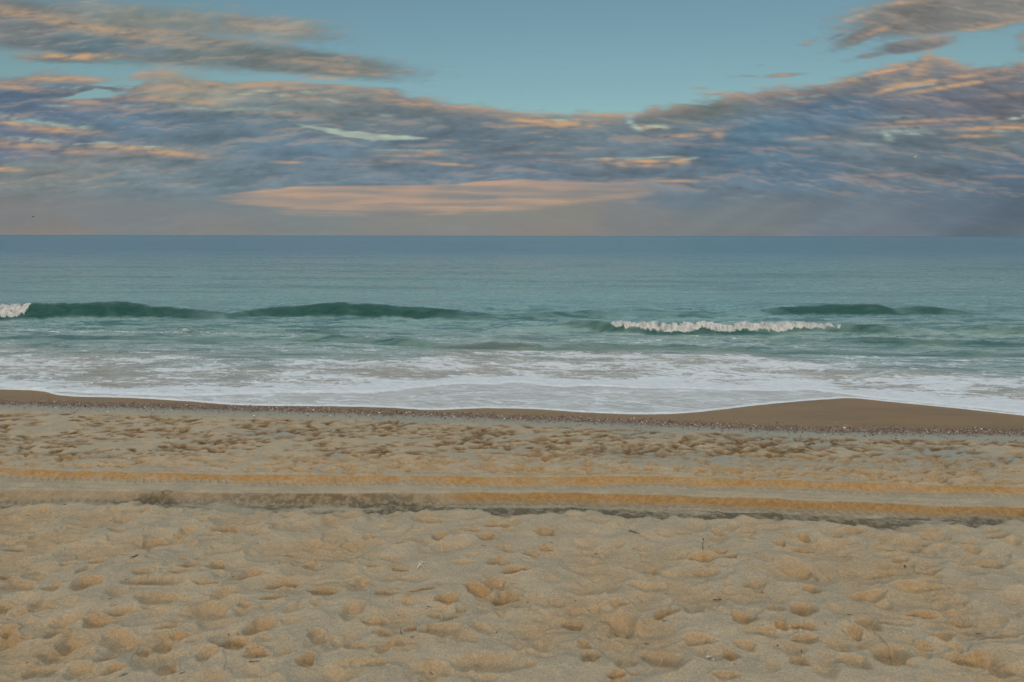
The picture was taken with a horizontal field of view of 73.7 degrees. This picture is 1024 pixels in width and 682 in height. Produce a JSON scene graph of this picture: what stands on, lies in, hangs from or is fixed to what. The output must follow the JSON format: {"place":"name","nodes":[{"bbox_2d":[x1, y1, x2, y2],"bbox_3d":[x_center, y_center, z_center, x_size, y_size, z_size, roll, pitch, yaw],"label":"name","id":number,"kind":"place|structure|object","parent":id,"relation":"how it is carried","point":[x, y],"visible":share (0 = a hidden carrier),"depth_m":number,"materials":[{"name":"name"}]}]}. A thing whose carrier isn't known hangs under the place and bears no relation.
{"place":"outdoors","nodes":[
{"label":"outdoors","id":0,"kind":"place"},
{"bbox_2d":[0,389,1023,681],"bbox_3d":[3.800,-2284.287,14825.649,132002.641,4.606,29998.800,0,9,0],"label":"beach sand","id":1,"kind":"structure","parent":0,"point":[230,529],"depth_m":8.97,"materials":[{"name":"beige sand"}]},
{"bbox_2d":[0,397,1023,455],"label":"shell rubble","id":2,"kind":"object","parent":1,"relation":"on","point":[795,427],"visible":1,"depth_m":16.50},
{"bbox_2d":[0,0,1023,235],"bbox_3d":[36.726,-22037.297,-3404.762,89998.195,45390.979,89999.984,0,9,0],"label":"cloud","id":3,"kind":"structure","parent":0,"point":[162,152],"depth_m":39713.74,"materials":[{"name":"grey"}]},
{"bbox_2d":[0,235,1023,415],"bbox_3d":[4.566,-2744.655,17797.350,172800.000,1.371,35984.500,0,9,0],"label":"sea","id":4,"kind":"structure","parent":0,"point":[641,324],"depth_m":42.93,"materials":[{"name":"liquid"}]},
{"bbox_2d":[0,0,1023,122],"label":"sky","id":5,"kind":"structure","parent":0,"point":[565,57],"materials":[{"name":"blue"}]}
]}

